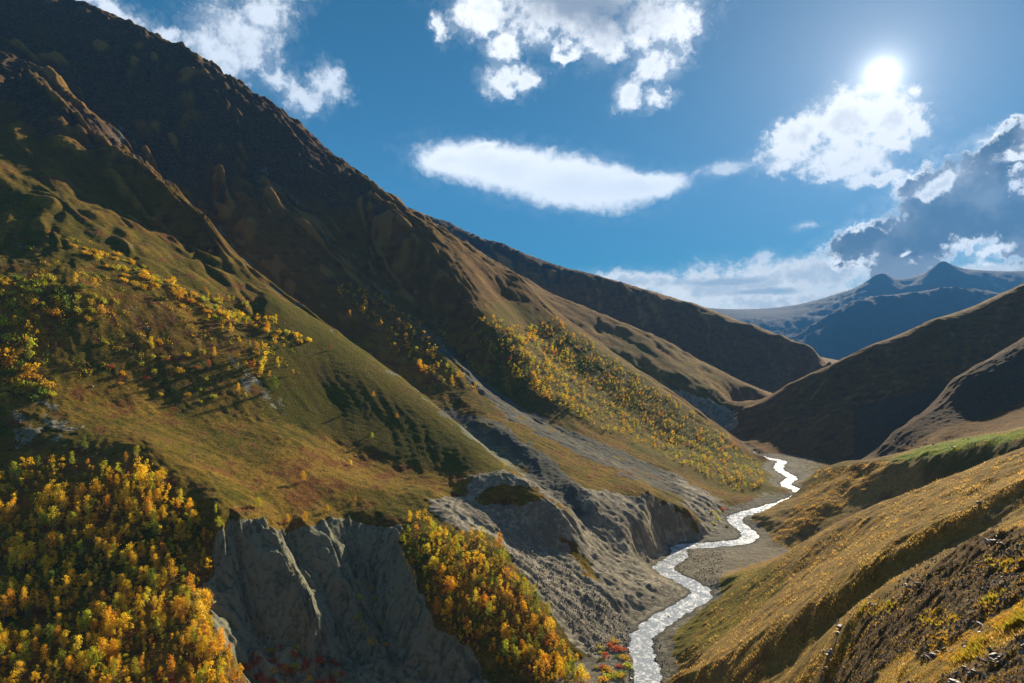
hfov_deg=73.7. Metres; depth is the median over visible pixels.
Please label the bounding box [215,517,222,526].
autumn tree
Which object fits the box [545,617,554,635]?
autumn tree
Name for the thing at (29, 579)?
autumn tree
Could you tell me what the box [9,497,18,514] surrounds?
autumn tree
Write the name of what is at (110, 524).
autumn tree
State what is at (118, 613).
autumn tree
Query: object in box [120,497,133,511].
autumn tree
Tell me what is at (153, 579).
autumn tree
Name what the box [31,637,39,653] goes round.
autumn tree
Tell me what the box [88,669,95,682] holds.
autumn tree
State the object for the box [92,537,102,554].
autumn tree
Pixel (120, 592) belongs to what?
autumn tree
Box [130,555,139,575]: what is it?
autumn tree
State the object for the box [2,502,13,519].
autumn tree
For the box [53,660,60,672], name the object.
autumn tree
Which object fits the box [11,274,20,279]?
shrub
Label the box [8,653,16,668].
autumn tree
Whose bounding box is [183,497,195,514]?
autumn tree
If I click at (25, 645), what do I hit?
autumn tree
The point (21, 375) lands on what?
shrub
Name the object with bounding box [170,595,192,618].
autumn tree
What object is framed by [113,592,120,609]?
autumn tree
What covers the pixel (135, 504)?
autumn tree
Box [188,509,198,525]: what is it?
autumn tree
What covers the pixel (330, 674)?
shrub
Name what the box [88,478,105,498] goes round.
autumn tree
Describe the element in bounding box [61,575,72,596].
autumn tree
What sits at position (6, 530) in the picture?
autumn tree
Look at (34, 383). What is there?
shrub
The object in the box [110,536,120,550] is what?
autumn tree
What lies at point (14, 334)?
shrub
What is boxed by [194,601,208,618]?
autumn tree
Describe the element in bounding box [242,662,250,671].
shrub
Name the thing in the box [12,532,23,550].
autumn tree
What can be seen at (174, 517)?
autumn tree
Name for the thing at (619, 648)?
shrub
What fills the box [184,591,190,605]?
autumn tree
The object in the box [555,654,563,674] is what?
autumn tree
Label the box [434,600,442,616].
autumn tree
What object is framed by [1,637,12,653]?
autumn tree
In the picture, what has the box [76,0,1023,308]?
sky
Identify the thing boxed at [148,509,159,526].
autumn tree
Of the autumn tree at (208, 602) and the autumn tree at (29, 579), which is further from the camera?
the autumn tree at (208, 602)
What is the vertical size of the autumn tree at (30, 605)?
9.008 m
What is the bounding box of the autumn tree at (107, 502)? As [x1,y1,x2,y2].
[102,494,111,508]
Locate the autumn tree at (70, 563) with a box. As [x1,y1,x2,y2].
[65,562,72,575]
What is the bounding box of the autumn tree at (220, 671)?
[215,666,225,681]
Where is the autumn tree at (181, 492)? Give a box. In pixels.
[177,488,184,502]
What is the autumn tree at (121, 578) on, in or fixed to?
on the mountainside
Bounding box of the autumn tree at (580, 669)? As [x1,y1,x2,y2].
[578,663,586,681]
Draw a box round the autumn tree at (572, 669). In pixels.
[567,660,577,681]
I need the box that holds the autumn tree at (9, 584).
[7,580,16,598]
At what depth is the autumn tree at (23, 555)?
364.64 m
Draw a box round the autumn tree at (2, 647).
[0,643,6,662]
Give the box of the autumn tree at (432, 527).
[429,520,436,533]
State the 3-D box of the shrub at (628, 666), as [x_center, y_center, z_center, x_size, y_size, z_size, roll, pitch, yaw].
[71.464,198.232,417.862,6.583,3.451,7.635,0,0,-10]
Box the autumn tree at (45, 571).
[42,568,47,581]
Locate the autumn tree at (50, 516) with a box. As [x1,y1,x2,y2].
[42,506,58,527]
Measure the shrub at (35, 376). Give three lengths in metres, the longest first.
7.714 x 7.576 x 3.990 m
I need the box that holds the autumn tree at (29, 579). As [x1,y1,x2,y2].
[20,574,31,592]
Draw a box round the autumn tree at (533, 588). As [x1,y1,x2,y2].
[529,584,539,600]
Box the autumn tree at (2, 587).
[0,582,6,595]
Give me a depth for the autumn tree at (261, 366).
645.63 m
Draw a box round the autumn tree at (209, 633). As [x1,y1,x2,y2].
[205,627,212,645]
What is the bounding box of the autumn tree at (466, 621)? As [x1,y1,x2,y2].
[459,617,470,629]
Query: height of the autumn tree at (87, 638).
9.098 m
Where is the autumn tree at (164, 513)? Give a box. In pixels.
[161,506,166,522]
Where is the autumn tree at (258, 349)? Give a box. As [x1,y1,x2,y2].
[255,341,259,354]
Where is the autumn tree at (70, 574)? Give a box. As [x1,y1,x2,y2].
[62,568,76,583]
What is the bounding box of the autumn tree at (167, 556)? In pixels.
[164,554,170,567]
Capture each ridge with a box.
[408,207,830,401]
[478,250,724,428]
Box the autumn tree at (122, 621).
[115,612,132,631]
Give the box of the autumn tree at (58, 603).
[53,596,61,612]
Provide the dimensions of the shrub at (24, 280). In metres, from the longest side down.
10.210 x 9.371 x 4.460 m
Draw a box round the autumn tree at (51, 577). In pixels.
[40,569,59,590]
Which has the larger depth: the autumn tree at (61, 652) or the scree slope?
the scree slope
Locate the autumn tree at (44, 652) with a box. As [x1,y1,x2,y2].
[37,643,49,664]
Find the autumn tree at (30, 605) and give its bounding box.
[26,603,31,618]
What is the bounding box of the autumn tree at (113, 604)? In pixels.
[109,601,118,616]
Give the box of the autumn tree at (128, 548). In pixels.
[124,542,137,562]
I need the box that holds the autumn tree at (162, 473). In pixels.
[158,466,167,480]
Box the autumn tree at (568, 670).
[563,662,571,679]
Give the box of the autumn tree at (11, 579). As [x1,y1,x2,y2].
[4,576,16,589]
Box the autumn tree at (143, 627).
[140,623,147,638]
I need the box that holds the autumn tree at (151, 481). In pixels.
[144,472,157,488]
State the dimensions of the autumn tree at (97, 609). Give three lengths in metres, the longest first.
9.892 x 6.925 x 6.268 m
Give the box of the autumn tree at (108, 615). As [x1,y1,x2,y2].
[102,611,109,634]
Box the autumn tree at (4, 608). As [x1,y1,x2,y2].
[0,595,12,621]
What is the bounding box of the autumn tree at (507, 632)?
[500,622,511,639]
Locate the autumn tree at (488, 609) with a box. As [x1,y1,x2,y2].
[483,600,493,618]
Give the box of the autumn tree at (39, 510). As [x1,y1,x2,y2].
[34,506,45,527]
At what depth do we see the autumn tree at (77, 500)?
407.93 m
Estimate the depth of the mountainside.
729.67 m
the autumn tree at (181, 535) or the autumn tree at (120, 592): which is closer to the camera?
the autumn tree at (120, 592)
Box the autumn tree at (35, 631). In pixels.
[33,624,43,638]
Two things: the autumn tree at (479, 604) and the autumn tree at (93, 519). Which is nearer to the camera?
the autumn tree at (93, 519)
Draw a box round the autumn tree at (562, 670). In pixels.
[554,660,565,681]
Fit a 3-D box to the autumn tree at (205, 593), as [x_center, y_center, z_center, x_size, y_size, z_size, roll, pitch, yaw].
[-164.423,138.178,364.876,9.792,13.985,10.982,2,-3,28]
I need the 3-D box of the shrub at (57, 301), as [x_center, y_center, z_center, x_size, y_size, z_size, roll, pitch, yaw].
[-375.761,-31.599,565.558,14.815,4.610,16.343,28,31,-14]
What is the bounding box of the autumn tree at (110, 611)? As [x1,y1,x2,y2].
[96,605,119,628]
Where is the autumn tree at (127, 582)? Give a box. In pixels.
[118,579,131,595]
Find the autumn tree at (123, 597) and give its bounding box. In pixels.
[119,595,129,611]
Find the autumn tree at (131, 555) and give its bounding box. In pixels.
[128,550,135,567]
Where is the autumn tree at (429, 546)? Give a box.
[426,543,431,556]
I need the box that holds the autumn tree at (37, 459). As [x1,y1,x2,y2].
[34,456,41,470]
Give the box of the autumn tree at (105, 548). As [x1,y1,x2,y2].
[101,541,106,554]
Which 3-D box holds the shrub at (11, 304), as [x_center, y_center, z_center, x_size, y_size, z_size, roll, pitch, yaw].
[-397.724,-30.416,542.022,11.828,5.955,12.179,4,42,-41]
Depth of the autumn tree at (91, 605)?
342.34 m
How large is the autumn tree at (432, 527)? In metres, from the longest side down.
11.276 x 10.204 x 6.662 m
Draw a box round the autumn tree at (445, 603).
[442,599,449,617]
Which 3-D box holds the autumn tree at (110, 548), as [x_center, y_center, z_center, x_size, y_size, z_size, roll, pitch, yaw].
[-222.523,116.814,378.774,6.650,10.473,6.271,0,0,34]
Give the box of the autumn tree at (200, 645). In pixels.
[195,641,206,659]
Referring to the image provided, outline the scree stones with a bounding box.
[7,224,1023,682]
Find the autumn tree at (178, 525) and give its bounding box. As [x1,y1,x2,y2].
[174,518,182,536]
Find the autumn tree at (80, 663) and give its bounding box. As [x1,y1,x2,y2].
[70,651,90,675]
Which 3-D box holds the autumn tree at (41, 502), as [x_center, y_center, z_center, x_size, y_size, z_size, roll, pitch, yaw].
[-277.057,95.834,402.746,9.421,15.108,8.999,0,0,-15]
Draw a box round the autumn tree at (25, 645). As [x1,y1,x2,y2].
[14,641,30,663]
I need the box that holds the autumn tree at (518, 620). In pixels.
[514,613,522,626]
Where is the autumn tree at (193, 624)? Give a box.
[189,620,197,637]
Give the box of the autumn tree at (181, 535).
[175,528,189,542]
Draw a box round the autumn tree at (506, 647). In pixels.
[500,638,510,659]
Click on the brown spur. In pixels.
(956, 375)
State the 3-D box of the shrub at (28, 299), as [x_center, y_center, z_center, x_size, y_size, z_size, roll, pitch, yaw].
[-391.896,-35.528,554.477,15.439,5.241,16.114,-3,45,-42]
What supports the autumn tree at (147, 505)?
on the mountainside
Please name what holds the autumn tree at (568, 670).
on the mountainside
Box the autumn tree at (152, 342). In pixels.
[148,336,154,348]
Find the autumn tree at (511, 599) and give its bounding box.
[506,589,514,603]
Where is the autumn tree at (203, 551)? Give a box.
[200,547,205,559]
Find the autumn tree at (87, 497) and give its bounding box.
[81,494,90,514]
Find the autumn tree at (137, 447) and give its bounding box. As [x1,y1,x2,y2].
[133,445,139,457]
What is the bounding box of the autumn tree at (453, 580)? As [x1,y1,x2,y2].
[447,576,457,594]
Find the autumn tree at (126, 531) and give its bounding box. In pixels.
[124,523,129,538]
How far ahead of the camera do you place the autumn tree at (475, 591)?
430.75 m
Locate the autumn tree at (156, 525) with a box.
[150,520,159,537]
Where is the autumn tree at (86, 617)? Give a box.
[76,608,97,634]
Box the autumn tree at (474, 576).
[472,569,476,583]
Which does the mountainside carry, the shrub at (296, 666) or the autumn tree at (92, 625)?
the autumn tree at (92, 625)
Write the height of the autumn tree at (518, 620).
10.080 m
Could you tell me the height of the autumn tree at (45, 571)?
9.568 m
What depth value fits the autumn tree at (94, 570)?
364.87 m
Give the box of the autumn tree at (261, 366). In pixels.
[258,360,263,372]
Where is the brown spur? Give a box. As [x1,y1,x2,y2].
[725,284,1023,465]
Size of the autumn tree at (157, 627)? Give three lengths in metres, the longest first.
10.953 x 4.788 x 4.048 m
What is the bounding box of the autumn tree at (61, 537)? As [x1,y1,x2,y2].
[58,534,64,551]
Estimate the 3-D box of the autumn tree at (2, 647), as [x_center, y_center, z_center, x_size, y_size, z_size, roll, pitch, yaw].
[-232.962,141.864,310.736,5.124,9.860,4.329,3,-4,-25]
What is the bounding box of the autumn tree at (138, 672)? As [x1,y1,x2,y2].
[134,667,140,682]
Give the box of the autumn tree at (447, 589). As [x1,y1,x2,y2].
[441,575,453,596]
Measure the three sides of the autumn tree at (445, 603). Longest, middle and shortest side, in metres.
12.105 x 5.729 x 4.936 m
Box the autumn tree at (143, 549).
[137,544,146,558]
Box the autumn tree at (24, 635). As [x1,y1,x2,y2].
[16,630,31,647]
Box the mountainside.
[0,0,790,682]
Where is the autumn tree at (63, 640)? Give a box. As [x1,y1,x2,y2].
[58,629,72,649]
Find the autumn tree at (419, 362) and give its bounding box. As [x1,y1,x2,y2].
[417,358,423,368]
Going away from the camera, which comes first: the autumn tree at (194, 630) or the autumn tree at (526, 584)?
the autumn tree at (194, 630)
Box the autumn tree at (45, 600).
[38,594,53,609]
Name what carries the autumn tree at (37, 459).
on the mountainside
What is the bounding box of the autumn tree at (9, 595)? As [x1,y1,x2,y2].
[2,589,15,613]
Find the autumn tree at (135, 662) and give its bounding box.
[129,655,141,677]
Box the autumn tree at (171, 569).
[167,558,177,581]
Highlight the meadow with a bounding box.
[885,429,1023,460]
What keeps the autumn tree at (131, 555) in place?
on the mountainside
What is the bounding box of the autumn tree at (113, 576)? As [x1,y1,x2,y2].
[108,572,116,585]
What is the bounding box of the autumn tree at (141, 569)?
[137,566,145,582]
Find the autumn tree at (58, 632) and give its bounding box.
[50,626,64,646]
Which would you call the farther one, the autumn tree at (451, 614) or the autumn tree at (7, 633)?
the autumn tree at (451, 614)
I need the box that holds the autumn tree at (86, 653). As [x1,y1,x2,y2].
[82,647,92,668]
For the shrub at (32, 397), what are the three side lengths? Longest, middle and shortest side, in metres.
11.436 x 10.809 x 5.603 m
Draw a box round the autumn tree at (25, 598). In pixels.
[20,587,30,614]
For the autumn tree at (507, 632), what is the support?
on the mountainside
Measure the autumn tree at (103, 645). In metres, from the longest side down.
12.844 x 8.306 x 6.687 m
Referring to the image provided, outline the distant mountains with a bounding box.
[705,261,1023,363]
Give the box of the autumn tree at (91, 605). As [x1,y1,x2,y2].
[88,602,94,616]
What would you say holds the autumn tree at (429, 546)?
on the mountainside
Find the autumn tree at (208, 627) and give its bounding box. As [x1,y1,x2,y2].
[202,621,211,641]
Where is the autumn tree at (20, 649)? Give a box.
[16,644,23,658]
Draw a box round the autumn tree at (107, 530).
[103,526,112,540]
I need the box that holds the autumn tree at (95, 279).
[91,277,100,287]
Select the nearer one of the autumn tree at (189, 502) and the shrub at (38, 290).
the autumn tree at (189, 502)
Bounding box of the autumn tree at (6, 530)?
[1,524,10,538]
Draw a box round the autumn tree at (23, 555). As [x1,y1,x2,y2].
[20,546,29,566]
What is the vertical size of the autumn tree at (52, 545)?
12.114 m
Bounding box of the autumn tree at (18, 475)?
[13,467,22,487]
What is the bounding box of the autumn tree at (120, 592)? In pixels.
[116,586,122,601]
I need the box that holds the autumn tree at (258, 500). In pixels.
[255,497,262,507]
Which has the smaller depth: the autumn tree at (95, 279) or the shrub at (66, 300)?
the shrub at (66, 300)
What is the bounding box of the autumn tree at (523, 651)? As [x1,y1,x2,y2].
[521,644,528,662]
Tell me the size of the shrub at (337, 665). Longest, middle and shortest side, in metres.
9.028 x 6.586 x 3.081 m
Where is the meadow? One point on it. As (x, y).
(964, 445)
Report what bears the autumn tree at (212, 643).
on the mountainside
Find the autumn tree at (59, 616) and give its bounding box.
[53,613,62,627]
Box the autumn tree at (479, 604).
[475,596,482,609]
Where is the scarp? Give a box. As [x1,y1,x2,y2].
[196,515,489,682]
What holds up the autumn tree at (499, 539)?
on the mountainside
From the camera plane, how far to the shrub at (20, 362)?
517.30 m
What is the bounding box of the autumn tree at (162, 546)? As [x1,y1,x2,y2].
[157,543,166,558]
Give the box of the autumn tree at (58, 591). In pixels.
[52,585,62,597]
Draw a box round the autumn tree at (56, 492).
[47,484,64,503]
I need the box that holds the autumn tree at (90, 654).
[81,645,106,669]
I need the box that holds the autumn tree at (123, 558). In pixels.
[119,550,126,563]
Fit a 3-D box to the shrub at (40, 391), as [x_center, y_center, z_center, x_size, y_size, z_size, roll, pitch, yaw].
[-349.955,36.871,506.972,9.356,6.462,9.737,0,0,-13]
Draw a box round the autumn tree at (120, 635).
[116,627,124,641]
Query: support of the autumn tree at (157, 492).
on the mountainside
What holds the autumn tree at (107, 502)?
on the mountainside
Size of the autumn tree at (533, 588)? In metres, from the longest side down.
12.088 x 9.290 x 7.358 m
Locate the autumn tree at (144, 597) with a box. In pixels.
[141,594,147,609]
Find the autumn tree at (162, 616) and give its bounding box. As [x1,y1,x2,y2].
[160,613,166,628]
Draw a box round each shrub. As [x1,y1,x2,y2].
[0,277,10,284]
[0,289,7,296]
[0,314,9,326]
[0,333,15,341]
[0,344,10,353]
[0,353,18,366]
[0,392,8,398]
[1,375,17,386]
[4,297,17,309]
[4,314,20,327]
[5,366,17,375]
[8,330,23,343]
[9,344,25,356]
[10,378,26,386]
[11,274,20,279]
[11,357,24,365]
[14,299,33,309]
[15,332,37,348]
[15,370,32,379]
[16,315,35,327]
[19,278,31,283]
[19,285,33,291]
[20,362,40,372]
[21,292,39,303]
[23,390,41,401]
[25,349,36,356]
[25,381,39,388]
[30,278,50,287]
[30,286,44,293]
[31,372,42,380]
[33,387,47,395]
[37,273,56,282]
[40,306,64,317]
[40,378,55,387]
[51,297,70,308]
[52,287,71,294]
[58,294,78,310]
[64,309,73,315]
[73,282,87,290]
[80,250,93,254]
[87,306,97,313]
[93,252,101,259]
[96,250,110,256]
[97,303,108,312]
[109,264,120,269]
[137,272,152,278]
[148,281,160,287]
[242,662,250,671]
[254,672,262,680]
[257,675,267,682]
[266,646,276,652]
[282,662,300,673]
[284,665,296,673]
[292,642,299,652]
[302,657,310,668]
[313,655,324,664]
[316,678,327,682]
[326,671,335,681]
[329,658,340,666]
[597,675,610,682]
[601,651,611,658]
[602,665,614,674]
[605,642,616,650]
[609,671,618,679]
[613,645,626,651]
[619,653,631,659]
[623,660,634,669]
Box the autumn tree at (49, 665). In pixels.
[45,659,52,676]
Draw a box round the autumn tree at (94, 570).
[92,562,99,575]
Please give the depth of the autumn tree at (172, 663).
319.36 m
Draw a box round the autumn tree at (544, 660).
[539,653,552,674]
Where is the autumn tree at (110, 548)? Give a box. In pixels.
[103,543,116,559]
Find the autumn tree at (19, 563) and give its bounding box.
[15,555,23,571]
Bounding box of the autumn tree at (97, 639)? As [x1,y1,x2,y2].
[90,634,99,645]
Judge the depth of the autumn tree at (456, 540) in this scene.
466.62 m
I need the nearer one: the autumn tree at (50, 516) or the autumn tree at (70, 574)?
the autumn tree at (70, 574)
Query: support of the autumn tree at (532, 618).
on the mountainside
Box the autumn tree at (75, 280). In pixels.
[73,272,79,282]
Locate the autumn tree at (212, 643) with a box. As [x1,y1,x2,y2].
[203,638,221,662]
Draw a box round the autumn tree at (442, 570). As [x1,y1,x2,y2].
[438,563,445,577]
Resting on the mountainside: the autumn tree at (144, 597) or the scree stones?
the autumn tree at (144, 597)
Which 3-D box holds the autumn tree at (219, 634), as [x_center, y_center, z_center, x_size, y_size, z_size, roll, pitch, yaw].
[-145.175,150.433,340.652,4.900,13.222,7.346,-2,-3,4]
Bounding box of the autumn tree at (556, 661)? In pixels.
[555,651,558,665]
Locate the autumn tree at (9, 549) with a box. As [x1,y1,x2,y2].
[5,547,13,561]
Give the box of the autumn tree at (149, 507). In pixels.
[143,496,152,519]
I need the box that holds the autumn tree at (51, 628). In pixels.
[39,623,57,653]
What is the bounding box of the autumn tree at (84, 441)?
[81,436,88,447]
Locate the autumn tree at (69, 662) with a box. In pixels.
[63,654,73,672]
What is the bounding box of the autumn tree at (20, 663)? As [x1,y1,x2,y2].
[14,661,27,680]
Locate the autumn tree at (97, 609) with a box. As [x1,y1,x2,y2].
[93,601,100,616]
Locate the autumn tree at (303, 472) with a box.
[299,470,306,479]
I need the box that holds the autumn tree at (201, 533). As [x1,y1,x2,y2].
[200,528,207,539]
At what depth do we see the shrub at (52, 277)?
581.26 m
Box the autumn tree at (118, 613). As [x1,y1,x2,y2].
[117,609,121,622]
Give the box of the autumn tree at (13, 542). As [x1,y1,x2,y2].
[8,536,15,549]
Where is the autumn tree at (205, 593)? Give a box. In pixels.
[198,587,215,612]
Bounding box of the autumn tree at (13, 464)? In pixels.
[8,461,18,476]
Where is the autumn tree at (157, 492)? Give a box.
[151,489,165,504]
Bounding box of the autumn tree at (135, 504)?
[133,500,138,513]
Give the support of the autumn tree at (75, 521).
on the mountainside
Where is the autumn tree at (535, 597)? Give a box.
[531,590,540,605]
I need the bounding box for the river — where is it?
[627,451,799,682]
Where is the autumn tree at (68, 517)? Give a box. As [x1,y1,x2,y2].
[65,514,70,527]
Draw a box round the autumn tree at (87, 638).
[84,633,91,646]
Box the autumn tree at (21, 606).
[17,594,24,610]
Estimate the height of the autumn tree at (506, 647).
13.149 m
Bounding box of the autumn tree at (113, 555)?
[110,543,117,561]
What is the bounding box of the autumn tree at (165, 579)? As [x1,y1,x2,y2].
[160,566,168,584]
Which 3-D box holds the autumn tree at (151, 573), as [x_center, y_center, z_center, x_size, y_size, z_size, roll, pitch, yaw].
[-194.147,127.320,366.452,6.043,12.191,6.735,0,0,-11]
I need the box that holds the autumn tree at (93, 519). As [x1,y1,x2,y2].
[87,512,101,527]
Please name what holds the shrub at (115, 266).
on the mountainside
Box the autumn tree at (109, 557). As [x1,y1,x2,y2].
[104,548,114,570]
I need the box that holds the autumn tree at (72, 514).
[69,511,78,524]
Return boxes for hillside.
[667,426,1023,682]
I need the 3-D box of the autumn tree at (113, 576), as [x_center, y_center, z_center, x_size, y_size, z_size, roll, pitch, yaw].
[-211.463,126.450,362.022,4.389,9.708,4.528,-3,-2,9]
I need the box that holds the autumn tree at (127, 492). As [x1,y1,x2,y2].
[121,488,129,499]
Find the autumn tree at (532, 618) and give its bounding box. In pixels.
[530,614,537,628]
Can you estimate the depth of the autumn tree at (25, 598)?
338.79 m
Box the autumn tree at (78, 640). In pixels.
[69,635,82,657]
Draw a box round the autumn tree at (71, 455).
[69,451,74,463]
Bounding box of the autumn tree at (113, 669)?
[110,658,117,679]
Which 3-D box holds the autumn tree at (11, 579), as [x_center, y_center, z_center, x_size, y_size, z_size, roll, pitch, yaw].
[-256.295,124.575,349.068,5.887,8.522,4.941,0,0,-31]
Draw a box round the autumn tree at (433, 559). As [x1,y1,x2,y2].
[428,556,439,570]
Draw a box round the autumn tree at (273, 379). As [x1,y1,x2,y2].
[271,375,279,389]
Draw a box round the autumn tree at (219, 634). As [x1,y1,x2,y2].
[216,630,226,655]
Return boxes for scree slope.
[427,467,739,655]
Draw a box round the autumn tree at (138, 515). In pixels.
[135,509,141,523]
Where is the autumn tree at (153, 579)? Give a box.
[144,573,159,593]
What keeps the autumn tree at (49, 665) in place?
on the mountainside
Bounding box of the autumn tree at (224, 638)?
[215,627,225,650]
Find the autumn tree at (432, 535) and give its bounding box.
[430,532,434,542]
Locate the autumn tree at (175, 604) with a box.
[170,595,181,613]
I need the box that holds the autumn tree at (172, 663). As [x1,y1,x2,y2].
[166,655,178,679]
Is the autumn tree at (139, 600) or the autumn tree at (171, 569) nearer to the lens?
the autumn tree at (139, 600)
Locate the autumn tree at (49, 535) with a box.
[37,532,56,553]
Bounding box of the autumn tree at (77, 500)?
[74,495,82,507]
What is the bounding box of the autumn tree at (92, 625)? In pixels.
[89,618,98,634]
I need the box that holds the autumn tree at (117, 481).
[113,474,119,486]
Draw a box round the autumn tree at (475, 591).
[472,589,478,601]
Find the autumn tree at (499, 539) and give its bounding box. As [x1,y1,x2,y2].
[493,532,503,547]
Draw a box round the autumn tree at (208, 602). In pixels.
[203,592,213,612]
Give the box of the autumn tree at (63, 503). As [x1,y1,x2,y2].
[55,490,69,511]
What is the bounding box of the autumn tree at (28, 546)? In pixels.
[22,540,36,564]
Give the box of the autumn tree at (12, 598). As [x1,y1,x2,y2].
[0,589,16,608]
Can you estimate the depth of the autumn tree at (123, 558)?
375.91 m
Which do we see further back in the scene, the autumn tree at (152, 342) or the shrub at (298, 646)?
the autumn tree at (152, 342)
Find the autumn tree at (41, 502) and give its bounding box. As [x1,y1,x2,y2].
[30,492,51,512]
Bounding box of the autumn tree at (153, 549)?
[147,545,159,565]
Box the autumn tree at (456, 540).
[452,535,460,550]
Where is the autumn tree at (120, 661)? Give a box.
[117,654,122,668]
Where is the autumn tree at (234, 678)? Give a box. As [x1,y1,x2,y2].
[232,669,237,682]
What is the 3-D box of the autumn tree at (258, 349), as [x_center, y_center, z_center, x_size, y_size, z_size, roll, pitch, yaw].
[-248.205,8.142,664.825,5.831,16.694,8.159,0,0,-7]
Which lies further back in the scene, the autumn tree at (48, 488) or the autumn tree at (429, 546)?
the autumn tree at (429, 546)
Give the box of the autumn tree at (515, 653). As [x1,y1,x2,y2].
[512,646,519,663]
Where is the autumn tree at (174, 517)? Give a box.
[171,511,176,525]
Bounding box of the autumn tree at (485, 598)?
[482,594,488,607]
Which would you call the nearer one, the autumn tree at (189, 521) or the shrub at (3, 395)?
the autumn tree at (189, 521)
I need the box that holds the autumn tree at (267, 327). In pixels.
[263,321,269,333]
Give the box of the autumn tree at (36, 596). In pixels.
[33,592,40,609]
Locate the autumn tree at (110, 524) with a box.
[104,518,114,532]
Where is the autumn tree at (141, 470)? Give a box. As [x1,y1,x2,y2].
[131,463,155,491]
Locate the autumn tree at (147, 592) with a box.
[141,586,151,603]
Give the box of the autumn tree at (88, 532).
[82,524,98,542]
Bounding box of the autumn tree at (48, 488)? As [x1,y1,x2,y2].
[42,484,52,503]
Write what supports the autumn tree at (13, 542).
on the mountainside
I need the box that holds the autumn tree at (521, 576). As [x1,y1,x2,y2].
[519,573,525,587]
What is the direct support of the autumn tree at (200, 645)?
on the mountainside
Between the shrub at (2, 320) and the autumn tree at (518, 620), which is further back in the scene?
the shrub at (2, 320)
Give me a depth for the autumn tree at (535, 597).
446.51 m
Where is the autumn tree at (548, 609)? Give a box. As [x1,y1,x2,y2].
[543,601,551,616]
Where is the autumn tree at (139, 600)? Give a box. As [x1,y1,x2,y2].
[133,594,144,613]
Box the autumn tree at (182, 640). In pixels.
[176,635,184,649]
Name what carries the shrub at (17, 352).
on the mountainside
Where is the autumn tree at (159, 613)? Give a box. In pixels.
[155,606,163,621]
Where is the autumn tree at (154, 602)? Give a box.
[148,596,159,609]
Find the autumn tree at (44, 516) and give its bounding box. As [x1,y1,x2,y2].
[36,511,49,529]
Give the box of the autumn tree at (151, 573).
[144,568,155,587]
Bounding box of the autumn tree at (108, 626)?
[100,619,117,638]
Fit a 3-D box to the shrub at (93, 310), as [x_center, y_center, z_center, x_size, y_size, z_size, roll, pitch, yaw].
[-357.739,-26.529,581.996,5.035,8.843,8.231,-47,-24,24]
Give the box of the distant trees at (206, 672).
[0,276,763,682]
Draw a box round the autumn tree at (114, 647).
[106,636,122,657]
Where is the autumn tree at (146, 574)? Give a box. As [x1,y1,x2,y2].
[142,566,149,584]
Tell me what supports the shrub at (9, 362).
on the mountainside
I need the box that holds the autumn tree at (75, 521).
[71,516,77,528]
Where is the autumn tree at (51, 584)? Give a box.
[48,580,55,595]
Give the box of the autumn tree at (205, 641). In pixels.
[202,636,208,652]
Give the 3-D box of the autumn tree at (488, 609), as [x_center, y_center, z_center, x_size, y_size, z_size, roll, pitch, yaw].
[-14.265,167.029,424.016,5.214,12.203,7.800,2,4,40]
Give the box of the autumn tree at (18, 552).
[10,546,26,567]
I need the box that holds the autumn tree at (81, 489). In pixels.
[74,482,88,498]
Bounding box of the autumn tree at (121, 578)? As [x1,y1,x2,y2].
[117,573,124,591]
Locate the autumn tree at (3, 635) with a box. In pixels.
[0,630,11,647]
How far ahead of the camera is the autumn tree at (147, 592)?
356.69 m
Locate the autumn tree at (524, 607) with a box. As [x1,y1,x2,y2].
[520,599,528,615]
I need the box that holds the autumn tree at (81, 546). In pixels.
[75,538,84,557]
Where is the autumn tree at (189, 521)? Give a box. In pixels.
[185,517,194,532]
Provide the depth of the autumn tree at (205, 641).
337.25 m
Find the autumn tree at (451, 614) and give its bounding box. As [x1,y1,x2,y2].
[447,602,453,618]
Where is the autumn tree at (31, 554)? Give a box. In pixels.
[26,546,38,565]
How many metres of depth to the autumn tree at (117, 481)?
428.40 m
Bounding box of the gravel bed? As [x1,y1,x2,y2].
[552,438,825,682]
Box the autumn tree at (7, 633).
[1,627,12,639]
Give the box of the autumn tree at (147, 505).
[145,500,154,519]
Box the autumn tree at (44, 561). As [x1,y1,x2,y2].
[40,554,50,571]
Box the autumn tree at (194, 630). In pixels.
[187,627,199,644]
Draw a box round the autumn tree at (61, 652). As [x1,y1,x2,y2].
[55,648,66,668]
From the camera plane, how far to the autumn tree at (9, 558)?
364.23 m
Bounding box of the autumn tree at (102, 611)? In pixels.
[96,602,107,621]
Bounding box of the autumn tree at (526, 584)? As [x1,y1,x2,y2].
[519,581,529,597]
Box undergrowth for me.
[0,236,768,682]
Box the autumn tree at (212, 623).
[208,617,213,628]
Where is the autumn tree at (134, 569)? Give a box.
[128,566,139,581]
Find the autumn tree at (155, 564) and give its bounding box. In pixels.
[152,553,160,571]
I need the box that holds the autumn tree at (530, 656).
[527,644,533,663]
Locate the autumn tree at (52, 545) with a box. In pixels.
[50,530,60,549]
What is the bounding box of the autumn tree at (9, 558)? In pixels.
[6,551,15,566]
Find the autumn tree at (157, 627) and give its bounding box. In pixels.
[153,616,161,637]
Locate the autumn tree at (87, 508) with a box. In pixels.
[82,504,90,521]
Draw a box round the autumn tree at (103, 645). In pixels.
[93,637,108,663]
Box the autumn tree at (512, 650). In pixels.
[510,644,514,661]
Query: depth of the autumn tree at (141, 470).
426.05 m

